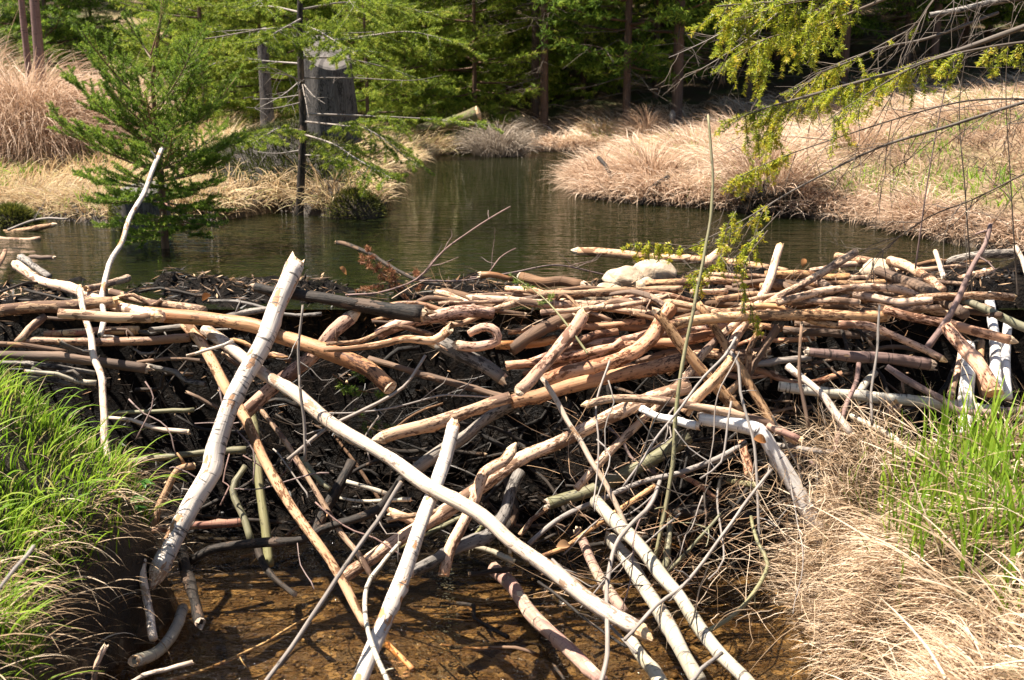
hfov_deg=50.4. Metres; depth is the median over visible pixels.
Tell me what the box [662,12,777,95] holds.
budded twig
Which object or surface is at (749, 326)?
peeled stick
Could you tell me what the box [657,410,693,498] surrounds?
twig
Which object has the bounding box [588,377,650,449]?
peeled stick
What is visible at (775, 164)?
spruce bough
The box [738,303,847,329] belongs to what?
peeled stick
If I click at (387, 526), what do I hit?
peeled stick
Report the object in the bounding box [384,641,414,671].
sunken log
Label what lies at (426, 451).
peeled stick
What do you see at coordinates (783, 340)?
peeled stick
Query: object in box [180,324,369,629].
peeled pole
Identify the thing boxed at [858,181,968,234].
grass tussock
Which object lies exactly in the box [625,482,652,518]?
peeled stick
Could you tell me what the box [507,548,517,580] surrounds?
peeled stick
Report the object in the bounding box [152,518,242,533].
peeled stick
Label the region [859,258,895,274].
stone
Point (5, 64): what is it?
grass tussock
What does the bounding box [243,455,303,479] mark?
twig
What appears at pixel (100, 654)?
peeled stick
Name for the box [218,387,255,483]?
twig
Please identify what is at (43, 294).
peeled stick
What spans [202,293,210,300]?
fallen leaf
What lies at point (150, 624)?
bleached wand
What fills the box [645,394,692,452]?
twig
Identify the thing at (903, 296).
peeled stick
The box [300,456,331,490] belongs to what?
peeled stick
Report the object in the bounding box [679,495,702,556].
twig
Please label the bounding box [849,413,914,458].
peeled stick
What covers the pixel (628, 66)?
forest spruce
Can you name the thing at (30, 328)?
peeled stick
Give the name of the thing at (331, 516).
twig
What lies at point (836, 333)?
gnawed log
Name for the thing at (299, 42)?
slender spruce
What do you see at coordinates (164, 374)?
peeled stick
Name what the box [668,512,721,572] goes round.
long twig
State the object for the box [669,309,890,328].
gnawed log
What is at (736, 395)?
peeled stick
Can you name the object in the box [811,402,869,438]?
peeled stick
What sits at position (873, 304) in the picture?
peeled stick
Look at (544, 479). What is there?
peeled stick
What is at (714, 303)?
peeled stick
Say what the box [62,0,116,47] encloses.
forest spruce
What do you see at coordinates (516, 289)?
peeled stick
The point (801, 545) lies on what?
twig
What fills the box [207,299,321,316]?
peeled stick
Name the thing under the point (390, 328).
peeled stick
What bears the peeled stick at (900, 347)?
on the peeled stick at (880, 374)
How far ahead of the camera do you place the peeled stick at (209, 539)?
3.78 m
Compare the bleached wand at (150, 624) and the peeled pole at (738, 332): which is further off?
the peeled pole at (738, 332)
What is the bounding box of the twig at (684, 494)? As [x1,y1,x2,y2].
[652,483,711,495]
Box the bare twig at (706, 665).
[690,651,723,679]
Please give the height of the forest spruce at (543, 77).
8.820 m
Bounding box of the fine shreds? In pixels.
[366,259,973,350]
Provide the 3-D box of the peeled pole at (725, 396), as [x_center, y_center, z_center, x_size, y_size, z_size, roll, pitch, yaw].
[0.579,0.070,3.403,0.302,0.344,0.040,1,14,5]
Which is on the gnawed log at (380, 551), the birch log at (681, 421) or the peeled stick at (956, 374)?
the birch log at (681, 421)
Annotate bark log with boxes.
[0,351,153,373]
[17,254,51,278]
[127,446,246,464]
[250,282,437,322]
[251,413,273,566]
[254,548,297,596]
[312,459,356,536]
[488,562,607,679]
[542,429,692,509]
[573,526,628,613]
[590,495,754,679]
[604,531,706,679]
[627,636,666,679]
[801,347,936,369]
[872,266,969,318]
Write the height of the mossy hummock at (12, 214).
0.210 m
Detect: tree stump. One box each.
[107,181,172,231]
[257,27,274,124]
[303,35,361,142]
[669,110,675,130]
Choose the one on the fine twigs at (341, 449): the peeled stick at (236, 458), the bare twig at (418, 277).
the peeled stick at (236, 458)
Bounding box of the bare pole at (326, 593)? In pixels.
[264,481,402,679]
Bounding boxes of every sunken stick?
[419,627,477,679]
[440,601,509,638]
[440,643,539,657]
[449,637,574,649]
[465,606,518,668]
[531,578,564,605]
[539,635,565,679]
[556,603,599,617]
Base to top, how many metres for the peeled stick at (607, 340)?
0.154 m
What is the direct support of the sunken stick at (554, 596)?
in the stream water at (456, 614)
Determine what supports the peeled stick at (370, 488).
on the bark log at (332, 496)
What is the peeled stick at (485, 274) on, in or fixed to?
on the dam mud
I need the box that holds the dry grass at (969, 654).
[744,357,1023,679]
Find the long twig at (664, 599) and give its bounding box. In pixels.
[623,468,772,640]
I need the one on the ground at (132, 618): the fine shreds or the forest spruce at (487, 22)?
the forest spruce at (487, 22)
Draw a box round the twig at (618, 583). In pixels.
[557,562,698,585]
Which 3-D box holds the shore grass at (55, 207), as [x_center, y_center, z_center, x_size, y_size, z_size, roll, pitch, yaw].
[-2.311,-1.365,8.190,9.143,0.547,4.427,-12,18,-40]
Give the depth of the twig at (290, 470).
3.40 m
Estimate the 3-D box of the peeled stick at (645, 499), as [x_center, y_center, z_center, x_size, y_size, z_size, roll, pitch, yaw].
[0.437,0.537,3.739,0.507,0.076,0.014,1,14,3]
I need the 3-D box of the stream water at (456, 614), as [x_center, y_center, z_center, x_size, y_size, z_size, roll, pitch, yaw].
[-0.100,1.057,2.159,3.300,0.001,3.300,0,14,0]
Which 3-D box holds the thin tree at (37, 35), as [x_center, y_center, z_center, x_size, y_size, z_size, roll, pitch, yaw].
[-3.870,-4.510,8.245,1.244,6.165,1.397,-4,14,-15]
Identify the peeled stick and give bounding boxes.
[0,249,6,265]
[0,281,37,292]
[0,341,65,351]
[0,360,96,375]
[14,313,47,342]
[19,375,75,386]
[22,369,96,385]
[23,288,73,299]
[31,366,81,380]
[43,326,139,336]
[47,309,99,320]
[56,339,89,355]
[82,328,134,336]
[83,274,131,291]
[91,643,107,679]
[103,335,156,354]
[108,288,207,311]
[108,408,194,414]
[108,416,190,434]
[115,293,163,306]
[118,450,167,479]
[125,328,220,423]
[134,347,206,363]
[135,372,193,391]
[138,287,210,296]
[138,324,177,335]
[144,434,270,473]
[146,363,205,386]
[148,301,266,331]
[148,521,207,534]
[149,515,195,520]
[149,524,239,541]
[150,452,195,526]
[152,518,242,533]
[163,616,308,679]
[164,443,295,482]
[174,413,246,434]
[175,510,312,526]
[186,391,219,409]
[186,454,248,459]
[199,454,288,511]
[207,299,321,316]
[213,337,288,358]
[216,328,231,330]
[218,542,313,556]
[221,350,291,366]
[239,520,313,557]
[257,406,375,580]
[263,398,300,408]
[275,414,328,434]
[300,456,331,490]
[323,461,381,481]
[326,324,434,345]
[333,433,409,462]
[333,435,389,511]
[335,456,421,480]
[335,503,367,540]
[340,496,412,502]
[346,346,419,382]
[346,480,386,495]
[361,523,430,535]
[367,356,501,395]
[367,402,443,431]
[371,316,394,319]
[372,317,473,323]
[382,446,486,456]
[383,509,437,522]
[390,300,441,309]
[392,515,460,554]
[393,440,502,492]
[417,295,463,301]
[428,306,526,317]
[430,530,451,548]
[433,289,475,304]
[437,407,539,466]
[438,300,505,304]
[438,300,514,326]
[440,288,499,306]
[449,440,536,468]
[461,421,562,448]
[468,566,514,576]
[469,292,533,296]
[473,437,506,450]
[474,546,515,564]
[475,514,495,532]
[477,271,515,280]
[481,402,573,504]
[482,494,594,554]
[503,478,519,531]
[504,286,606,311]
[505,289,579,306]
[507,317,645,334]
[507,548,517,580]
[508,399,553,431]
[508,431,570,517]
[508,521,573,554]
[517,422,527,447]
[518,508,547,536]
[519,442,578,482]
[522,338,623,375]
[528,285,624,298]
[530,329,647,358]
[540,293,670,314]
[540,437,589,459]
[541,428,611,436]
[542,484,655,556]
[546,358,635,371]
[549,315,652,332]
[553,298,649,311]
[557,308,611,321]
[565,484,711,507]
[568,532,691,551]
[572,328,618,346]
[576,513,697,557]
[582,304,653,317]
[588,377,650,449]
[598,343,698,357]
[604,385,683,417]
[605,289,664,311]
[606,384,628,465]
[608,427,659,475]
[619,290,693,302]
[622,500,675,538]
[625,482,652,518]
[626,516,658,522]
[632,311,700,320]
[635,347,770,363]
[637,369,679,430]
[637,395,710,414]
[643,300,739,314]
[645,277,758,288]
[648,426,702,524]
[648,437,730,445]
[652,344,744,364]
[656,446,690,590]
[661,323,753,337]
[662,299,718,312]
[662,309,773,335]
[662,518,672,569]
[665,412,680,463]
[666,346,772,375]
[670,486,736,572]
[677,307,821,337]
[678,370,778,378]
[678,385,744,432]
[679,475,720,501]
[690,288,727,294]
[690,436,781,472]
[697,493,718,562]
[704,479,821,548]
[706,452,807,497]
[708,272,766,278]
[709,363,820,458]
[711,298,802,312]
[711,461,764,563]
[712,412,756,453]
[715,291,826,302]
[717,473,744,533]
[725,280,790,292]
[726,478,772,490]
[726,518,802,538]
[727,324,763,394]
[731,367,842,385]
[732,278,843,295]
[737,335,816,346]
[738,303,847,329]
[738,324,780,389]
[738,440,754,481]
[741,291,849,302]
[743,346,849,389]
[748,302,818,308]
[750,435,834,554]
[757,355,811,366]
[757,379,795,448]
[759,279,891,290]
[760,405,812,417]
[762,397,800,417]
[767,377,860,469]
[769,404,888,418]
[776,283,918,306]
[776,418,823,422]
[777,266,788,270]
[777,442,833,454]
[780,350,833,370]
[785,296,860,306]
[785,363,857,437]
[785,393,803,475]
[785,440,845,493]
[790,363,829,455]
[791,371,854,380]
[796,345,919,367]
[801,321,843,380]
[806,371,832,478]
[809,258,941,271]
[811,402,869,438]
[817,291,866,303]
[821,304,887,323]
[833,362,860,452]
[834,252,932,276]
[835,275,872,280]
[848,291,901,297]
[848,304,922,312]
[848,365,882,391]
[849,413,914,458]
[851,275,905,278]
[853,339,889,392]
[857,370,877,389]
[860,302,966,335]
[862,404,953,420]
[866,292,927,302]
[874,282,1003,318]
[887,382,901,393]
[897,304,945,312]
[900,259,991,271]
[902,337,984,414]
[912,277,961,285]
[915,291,1016,301]
[920,263,968,271]
[923,303,994,315]
[942,248,1017,264]
[947,353,960,399]
[957,267,995,277]
[976,339,986,399]
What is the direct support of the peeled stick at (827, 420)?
on the fine twigs at (341, 449)
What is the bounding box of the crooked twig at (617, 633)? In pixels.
[551,558,637,654]
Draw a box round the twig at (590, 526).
[563,494,652,554]
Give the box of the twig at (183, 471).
[169,466,195,477]
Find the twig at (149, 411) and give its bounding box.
[136,381,153,438]
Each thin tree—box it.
[18,0,33,87]
[29,0,46,90]
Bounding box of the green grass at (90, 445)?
[0,343,186,679]
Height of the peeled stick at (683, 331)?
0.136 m
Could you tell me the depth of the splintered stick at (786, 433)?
3.25 m
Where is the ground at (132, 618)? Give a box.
[0,0,1023,679]
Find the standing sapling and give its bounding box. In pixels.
[654,114,713,556]
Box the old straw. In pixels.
[0,365,223,679]
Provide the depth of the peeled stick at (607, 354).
3.74 m
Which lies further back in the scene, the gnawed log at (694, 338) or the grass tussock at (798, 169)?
the grass tussock at (798, 169)
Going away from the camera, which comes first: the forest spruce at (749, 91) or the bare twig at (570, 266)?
the bare twig at (570, 266)
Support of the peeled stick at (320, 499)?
on the gnawed log at (380, 551)
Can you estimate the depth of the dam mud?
4.03 m
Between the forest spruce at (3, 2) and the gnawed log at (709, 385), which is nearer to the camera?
the gnawed log at (709, 385)
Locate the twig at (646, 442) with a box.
[627,394,673,493]
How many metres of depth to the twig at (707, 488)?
3.13 m
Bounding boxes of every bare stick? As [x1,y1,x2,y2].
[597,156,614,180]
[639,175,669,204]
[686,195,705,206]
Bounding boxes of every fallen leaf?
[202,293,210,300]
[340,266,346,274]
[556,539,569,547]
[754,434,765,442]
[801,259,806,267]
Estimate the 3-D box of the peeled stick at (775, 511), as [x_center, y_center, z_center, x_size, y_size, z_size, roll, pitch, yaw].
[0.940,0.515,3.655,0.389,0.345,0.054,-8,16,-29]
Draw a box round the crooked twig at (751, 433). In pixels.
[730,350,780,559]
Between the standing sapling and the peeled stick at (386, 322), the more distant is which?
the peeled stick at (386, 322)
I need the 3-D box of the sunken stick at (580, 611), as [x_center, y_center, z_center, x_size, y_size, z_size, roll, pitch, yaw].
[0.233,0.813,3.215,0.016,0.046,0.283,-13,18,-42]
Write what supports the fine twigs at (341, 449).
on the ground at (132, 618)
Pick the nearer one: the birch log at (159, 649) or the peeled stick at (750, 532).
the birch log at (159, 649)
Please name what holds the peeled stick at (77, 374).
on the peeled stick at (68, 378)
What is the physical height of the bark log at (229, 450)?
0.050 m
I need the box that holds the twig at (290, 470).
[273,448,308,497]
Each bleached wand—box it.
[76,284,110,460]
[97,147,163,337]
[139,558,157,641]
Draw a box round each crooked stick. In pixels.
[229,464,253,538]
[362,541,401,679]
[540,375,647,533]
[708,515,769,631]
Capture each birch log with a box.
[128,603,188,666]
[149,251,304,589]
[639,405,700,430]
[696,412,827,545]
[956,340,975,431]
[981,268,1004,398]
[1001,323,1012,400]
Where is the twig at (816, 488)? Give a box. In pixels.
[774,468,817,524]
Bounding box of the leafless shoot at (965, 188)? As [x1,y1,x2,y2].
[905,0,1012,313]
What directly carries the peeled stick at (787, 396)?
on the fine twigs at (341, 449)
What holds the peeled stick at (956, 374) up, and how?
on the peeled pole at (793, 388)
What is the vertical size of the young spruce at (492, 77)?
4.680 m
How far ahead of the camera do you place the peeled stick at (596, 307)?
3.63 m
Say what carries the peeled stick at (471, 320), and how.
on the gnawed log at (448, 313)
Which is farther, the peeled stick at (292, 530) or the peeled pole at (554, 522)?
the peeled stick at (292, 530)
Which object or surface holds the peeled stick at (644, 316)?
on the gnawed log at (694, 338)
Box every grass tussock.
[0,8,65,84]
[0,44,199,171]
[48,47,194,132]
[443,116,554,156]
[540,142,631,191]
[571,114,626,137]
[576,132,709,195]
[608,103,682,137]
[628,115,750,155]
[677,103,803,139]
[678,117,869,203]
[790,107,926,150]
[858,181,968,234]
[909,194,1018,241]
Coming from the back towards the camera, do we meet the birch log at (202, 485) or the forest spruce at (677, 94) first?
the forest spruce at (677, 94)
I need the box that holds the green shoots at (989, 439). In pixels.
[807,363,1023,679]
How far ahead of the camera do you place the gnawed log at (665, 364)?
3.49 m
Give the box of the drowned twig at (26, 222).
[7,196,67,230]
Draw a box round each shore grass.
[0,122,470,223]
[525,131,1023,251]
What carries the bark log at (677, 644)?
on the stream water at (456, 614)
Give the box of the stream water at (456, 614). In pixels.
[102,533,842,679]
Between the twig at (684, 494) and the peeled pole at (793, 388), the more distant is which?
the peeled pole at (793, 388)
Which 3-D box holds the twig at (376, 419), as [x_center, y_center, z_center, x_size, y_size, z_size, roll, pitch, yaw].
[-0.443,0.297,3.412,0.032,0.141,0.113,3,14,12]
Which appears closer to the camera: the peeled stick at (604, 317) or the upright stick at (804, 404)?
the upright stick at (804, 404)
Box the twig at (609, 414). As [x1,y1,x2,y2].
[604,380,614,454]
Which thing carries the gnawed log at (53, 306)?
on the gnawed log at (20, 267)
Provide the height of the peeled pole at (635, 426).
0.637 m
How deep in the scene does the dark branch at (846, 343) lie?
3.58 m
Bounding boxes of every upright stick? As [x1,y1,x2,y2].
[797,323,810,427]
[870,304,880,425]
[933,249,945,277]
[1013,245,1023,271]
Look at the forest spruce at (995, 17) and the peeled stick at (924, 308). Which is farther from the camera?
the forest spruce at (995, 17)
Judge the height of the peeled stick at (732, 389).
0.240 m
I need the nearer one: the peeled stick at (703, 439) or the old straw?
the old straw
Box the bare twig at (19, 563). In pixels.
[0,545,35,589]
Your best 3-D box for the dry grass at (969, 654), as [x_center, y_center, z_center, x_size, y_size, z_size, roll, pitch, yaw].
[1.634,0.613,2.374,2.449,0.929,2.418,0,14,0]
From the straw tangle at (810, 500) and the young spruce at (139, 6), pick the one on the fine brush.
the straw tangle at (810, 500)
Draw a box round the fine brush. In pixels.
[494,375,875,644]
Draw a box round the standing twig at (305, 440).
[276,304,334,461]
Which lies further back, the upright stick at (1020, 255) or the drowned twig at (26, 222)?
the drowned twig at (26, 222)
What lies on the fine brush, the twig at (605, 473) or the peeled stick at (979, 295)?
the twig at (605, 473)
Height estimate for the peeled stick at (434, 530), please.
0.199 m
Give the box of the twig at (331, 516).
[315,501,401,556]
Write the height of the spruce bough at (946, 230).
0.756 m
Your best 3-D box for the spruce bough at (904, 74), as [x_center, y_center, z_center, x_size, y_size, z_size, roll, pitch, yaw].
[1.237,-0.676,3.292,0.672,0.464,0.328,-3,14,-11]
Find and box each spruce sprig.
[333,374,384,399]
[351,371,372,382]
[352,409,394,435]
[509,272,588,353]
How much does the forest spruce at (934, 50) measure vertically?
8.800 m
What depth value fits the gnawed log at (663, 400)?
3.27 m
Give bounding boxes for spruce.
[0,0,58,79]
[0,0,131,82]
[28,0,161,74]
[45,0,251,249]
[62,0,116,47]
[87,0,241,119]
[106,0,297,131]
[115,2,229,77]
[120,0,296,99]
[144,0,503,214]
[153,0,310,83]
[180,0,322,126]
[196,1,363,76]
[200,0,363,118]
[205,0,418,96]
[238,0,464,127]
[266,0,500,86]
[296,0,444,141]
[307,0,520,73]
[350,0,490,128]
[353,0,539,101]
[356,0,572,91]
[396,0,562,128]
[407,0,596,104]
[431,0,550,53]
[450,0,581,122]
[461,0,619,129]
[488,0,672,85]
[490,0,688,107]
[531,0,768,122]
[551,5,608,76]
[560,0,743,98]
[619,3,685,78]
[622,0,778,123]
[623,0,807,83]
[697,0,831,97]
[729,3,828,59]
[763,0,898,84]
[785,0,1014,71]
[791,0,878,33]
[852,1,929,46]
[866,0,946,75]
[891,0,1023,62]
[917,12,1023,51]
[957,0,1023,44]
[967,1,1023,59]
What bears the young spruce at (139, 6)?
on the ground at (132, 618)
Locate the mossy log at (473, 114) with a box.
[417,106,481,136]
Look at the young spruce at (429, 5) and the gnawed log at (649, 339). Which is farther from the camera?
the young spruce at (429, 5)
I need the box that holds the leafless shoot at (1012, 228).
[902,1,1023,293]
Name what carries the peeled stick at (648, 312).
on the gnawed log at (637, 328)
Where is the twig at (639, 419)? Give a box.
[635,414,707,535]
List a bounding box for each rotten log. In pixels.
[177,541,205,629]
[411,468,524,577]
[517,272,590,286]
[648,504,765,524]
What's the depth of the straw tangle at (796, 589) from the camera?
2.89 m
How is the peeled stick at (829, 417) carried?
on the peeled stick at (801, 420)
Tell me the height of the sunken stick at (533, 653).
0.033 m
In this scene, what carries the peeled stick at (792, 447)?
on the dry grass at (969, 654)
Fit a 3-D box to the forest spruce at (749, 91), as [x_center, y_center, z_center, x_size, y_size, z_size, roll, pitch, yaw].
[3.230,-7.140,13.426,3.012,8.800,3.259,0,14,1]
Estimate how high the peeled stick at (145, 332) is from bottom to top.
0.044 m
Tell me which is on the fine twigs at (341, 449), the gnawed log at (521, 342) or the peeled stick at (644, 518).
the peeled stick at (644, 518)
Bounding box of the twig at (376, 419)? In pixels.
[365,408,378,461]
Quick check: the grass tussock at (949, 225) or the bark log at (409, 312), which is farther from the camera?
the grass tussock at (949, 225)
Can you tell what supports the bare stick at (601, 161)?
on the ground at (132, 618)
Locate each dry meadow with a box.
[0,97,497,219]
[509,66,1023,248]
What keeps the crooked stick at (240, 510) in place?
on the bark log at (263, 515)
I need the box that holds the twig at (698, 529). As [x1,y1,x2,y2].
[677,492,706,557]
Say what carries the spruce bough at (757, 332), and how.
attached to the spruce bough at (739, 260)
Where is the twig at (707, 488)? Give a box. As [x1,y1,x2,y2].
[667,481,711,570]
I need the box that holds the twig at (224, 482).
[220,454,229,505]
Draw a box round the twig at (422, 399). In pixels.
[329,372,491,414]
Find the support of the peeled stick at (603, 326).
attached to the peeled stick at (615, 301)
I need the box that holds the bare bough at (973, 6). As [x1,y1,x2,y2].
[928,0,1023,17]
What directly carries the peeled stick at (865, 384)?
on the dam mud
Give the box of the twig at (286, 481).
[234,472,328,489]
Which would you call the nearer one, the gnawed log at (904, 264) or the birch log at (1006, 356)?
the birch log at (1006, 356)
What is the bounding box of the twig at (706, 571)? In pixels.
[689,564,710,626]
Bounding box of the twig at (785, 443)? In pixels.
[771,415,803,486]
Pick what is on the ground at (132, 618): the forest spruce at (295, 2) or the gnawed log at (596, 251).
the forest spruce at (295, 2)
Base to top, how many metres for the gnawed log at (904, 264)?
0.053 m
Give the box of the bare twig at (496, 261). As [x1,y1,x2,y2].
[470,233,515,277]
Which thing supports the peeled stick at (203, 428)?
on the dam mud
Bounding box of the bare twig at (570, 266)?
[419,253,603,281]
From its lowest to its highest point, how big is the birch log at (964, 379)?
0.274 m
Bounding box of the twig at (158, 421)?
[128,399,176,456]
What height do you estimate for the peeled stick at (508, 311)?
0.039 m
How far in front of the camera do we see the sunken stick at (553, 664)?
2.94 m
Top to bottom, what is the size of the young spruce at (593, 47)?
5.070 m
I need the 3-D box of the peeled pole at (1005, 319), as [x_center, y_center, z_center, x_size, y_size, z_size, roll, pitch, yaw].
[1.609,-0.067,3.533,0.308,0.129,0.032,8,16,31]
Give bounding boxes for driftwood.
[412,404,513,471]
[428,335,507,385]
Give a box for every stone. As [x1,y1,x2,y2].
[586,283,620,299]
[602,265,643,286]
[633,259,676,279]
[636,277,652,286]
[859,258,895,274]
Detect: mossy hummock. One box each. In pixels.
[0,201,45,227]
[320,185,388,218]
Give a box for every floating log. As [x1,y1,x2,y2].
[0,236,40,239]
[10,223,56,230]
[28,255,55,259]
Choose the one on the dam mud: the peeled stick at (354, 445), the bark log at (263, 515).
the peeled stick at (354, 445)
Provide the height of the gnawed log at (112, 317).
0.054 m
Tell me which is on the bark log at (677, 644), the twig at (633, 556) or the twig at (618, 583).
the twig at (618, 583)
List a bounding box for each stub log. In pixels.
[704,245,729,268]
[814,278,834,294]
[877,399,902,427]
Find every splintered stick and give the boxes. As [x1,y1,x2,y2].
[323,323,452,351]
[387,507,414,524]
[766,423,804,443]
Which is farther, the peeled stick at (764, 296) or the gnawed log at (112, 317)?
the peeled stick at (764, 296)
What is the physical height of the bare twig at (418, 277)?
0.307 m
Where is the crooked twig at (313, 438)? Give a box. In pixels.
[286,354,426,460]
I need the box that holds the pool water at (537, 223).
[0,151,1023,309]
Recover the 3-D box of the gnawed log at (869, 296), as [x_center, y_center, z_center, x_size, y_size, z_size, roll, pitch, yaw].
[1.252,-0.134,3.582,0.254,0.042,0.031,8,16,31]
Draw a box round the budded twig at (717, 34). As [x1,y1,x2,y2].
[654,0,773,93]
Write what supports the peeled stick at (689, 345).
on the peeled stick at (607, 354)
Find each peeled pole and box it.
[23,333,191,345]
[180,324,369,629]
[200,325,652,640]
[465,294,661,308]
[527,440,747,545]
[537,285,682,298]
[573,249,858,491]
[650,307,742,411]
[696,301,776,436]
[723,242,783,361]
[778,381,1023,421]
[885,364,1023,415]
[960,299,1023,331]
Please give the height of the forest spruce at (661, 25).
7.846 m
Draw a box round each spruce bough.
[620,240,710,274]
[669,101,1023,308]
[683,211,780,300]
[685,0,860,78]
[697,84,1023,234]
[711,0,884,115]
[713,24,1023,179]
[714,211,740,288]
[728,230,767,336]
[749,11,998,168]
[774,0,1000,141]
[803,41,1023,189]
[829,173,1023,351]
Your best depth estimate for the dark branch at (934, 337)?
3.47 m
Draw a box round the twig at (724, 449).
[700,401,731,479]
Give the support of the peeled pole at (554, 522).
on the fine brush
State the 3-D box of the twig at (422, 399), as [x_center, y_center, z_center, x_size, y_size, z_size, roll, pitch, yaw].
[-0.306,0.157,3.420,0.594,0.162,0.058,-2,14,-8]
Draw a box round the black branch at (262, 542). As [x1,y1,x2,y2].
[189,475,404,564]
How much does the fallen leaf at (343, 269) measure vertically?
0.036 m
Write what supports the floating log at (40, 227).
on the pool water at (537, 223)
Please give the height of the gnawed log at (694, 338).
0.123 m
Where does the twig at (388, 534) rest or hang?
hanging from the twig at (331, 516)
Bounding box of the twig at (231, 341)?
[186,339,233,356]
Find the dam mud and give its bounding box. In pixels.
[0,259,1023,591]
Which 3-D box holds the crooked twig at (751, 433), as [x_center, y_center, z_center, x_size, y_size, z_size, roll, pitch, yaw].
[0.695,0.331,3.139,0.058,0.545,0.322,-2,14,-8]
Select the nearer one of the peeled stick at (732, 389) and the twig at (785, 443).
the twig at (785, 443)
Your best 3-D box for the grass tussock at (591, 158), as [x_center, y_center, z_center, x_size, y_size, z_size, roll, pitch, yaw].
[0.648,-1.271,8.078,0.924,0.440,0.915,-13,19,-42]
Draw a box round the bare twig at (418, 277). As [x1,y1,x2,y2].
[345,206,510,295]
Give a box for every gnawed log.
[0,297,123,316]
[11,260,165,322]
[57,308,162,322]
[143,306,396,393]
[243,310,360,416]
[343,380,691,581]
[351,418,459,679]
[371,392,511,443]
[374,305,494,339]
[438,442,516,576]
[451,323,501,351]
[495,335,557,348]
[505,330,714,369]
[508,313,573,354]
[510,352,687,408]
[514,307,588,395]
[543,302,677,384]
[571,247,769,270]
[581,394,796,444]
[601,319,651,331]
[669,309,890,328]
[680,355,735,415]
[764,270,850,280]
[783,327,891,339]
[794,321,870,330]
[839,321,947,361]
[852,291,932,305]
[882,305,1018,343]
[885,256,946,292]
[941,322,1002,397]
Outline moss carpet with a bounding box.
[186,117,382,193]
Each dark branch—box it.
[335,240,451,287]
[623,336,736,486]
[837,321,874,351]
[848,328,885,351]
[924,223,999,348]
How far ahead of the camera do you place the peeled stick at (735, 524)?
3.56 m
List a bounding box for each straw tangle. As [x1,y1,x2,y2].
[630,533,790,661]
[673,430,892,673]
[688,432,854,535]
[762,377,959,506]
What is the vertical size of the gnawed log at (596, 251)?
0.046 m
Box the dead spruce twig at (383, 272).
[354,244,424,300]
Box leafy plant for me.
[107,479,154,514]
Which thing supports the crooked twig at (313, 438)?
on the peeled pole at (570, 585)
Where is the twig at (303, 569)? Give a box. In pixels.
[297,543,314,589]
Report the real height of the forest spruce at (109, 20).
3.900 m
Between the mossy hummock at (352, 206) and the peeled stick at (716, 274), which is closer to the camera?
the peeled stick at (716, 274)
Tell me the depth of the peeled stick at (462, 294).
3.86 m
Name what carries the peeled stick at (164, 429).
on the bark log at (229, 450)
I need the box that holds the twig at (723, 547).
[708,488,724,579]
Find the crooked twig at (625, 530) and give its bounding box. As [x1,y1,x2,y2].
[599,480,661,679]
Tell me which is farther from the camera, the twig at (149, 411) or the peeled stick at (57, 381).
the peeled stick at (57, 381)
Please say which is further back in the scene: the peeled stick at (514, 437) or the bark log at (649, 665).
the peeled stick at (514, 437)
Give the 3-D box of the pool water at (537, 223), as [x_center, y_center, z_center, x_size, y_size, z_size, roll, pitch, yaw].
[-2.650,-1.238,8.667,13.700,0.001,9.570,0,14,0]
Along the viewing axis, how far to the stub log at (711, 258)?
4.16 m
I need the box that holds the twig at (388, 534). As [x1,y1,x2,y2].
[375,515,398,561]
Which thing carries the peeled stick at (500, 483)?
on the fine twigs at (341, 449)
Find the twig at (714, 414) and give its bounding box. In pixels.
[705,351,739,488]
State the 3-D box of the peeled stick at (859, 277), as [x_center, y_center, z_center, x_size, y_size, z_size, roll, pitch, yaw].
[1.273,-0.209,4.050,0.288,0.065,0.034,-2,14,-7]
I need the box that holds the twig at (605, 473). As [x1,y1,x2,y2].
[594,439,610,511]
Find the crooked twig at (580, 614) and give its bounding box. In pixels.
[537,580,627,648]
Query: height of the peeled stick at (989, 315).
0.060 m
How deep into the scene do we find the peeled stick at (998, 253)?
4.27 m
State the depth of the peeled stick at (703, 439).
3.74 m
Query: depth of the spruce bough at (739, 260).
3.43 m
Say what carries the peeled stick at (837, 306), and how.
on the gnawed log at (806, 324)
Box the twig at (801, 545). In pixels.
[790,480,803,612]
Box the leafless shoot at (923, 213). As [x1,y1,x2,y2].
[850,0,1023,268]
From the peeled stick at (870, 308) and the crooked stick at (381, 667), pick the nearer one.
the crooked stick at (381, 667)
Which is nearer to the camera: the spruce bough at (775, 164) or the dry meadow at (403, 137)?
the spruce bough at (775, 164)
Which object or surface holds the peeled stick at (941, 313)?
on the birch log at (995, 352)
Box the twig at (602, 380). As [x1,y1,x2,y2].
[593,360,610,506]
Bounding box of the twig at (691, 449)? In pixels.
[674,428,715,470]
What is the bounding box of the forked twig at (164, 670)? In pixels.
[132,660,193,679]
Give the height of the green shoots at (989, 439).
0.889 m
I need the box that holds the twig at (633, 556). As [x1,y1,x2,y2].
[610,498,651,628]
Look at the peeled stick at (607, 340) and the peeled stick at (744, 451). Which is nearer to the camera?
the peeled stick at (744, 451)
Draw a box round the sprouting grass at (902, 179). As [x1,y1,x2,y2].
[0,80,1023,217]
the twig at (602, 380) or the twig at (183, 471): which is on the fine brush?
the twig at (602, 380)
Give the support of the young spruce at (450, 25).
on the ground at (132, 618)
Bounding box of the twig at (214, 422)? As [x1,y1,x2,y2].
[195,422,241,423]
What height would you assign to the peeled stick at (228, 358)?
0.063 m
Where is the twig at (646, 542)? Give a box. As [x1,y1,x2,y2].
[580,512,680,607]
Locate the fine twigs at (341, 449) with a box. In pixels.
[77,281,861,566]
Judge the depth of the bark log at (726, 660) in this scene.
2.84 m

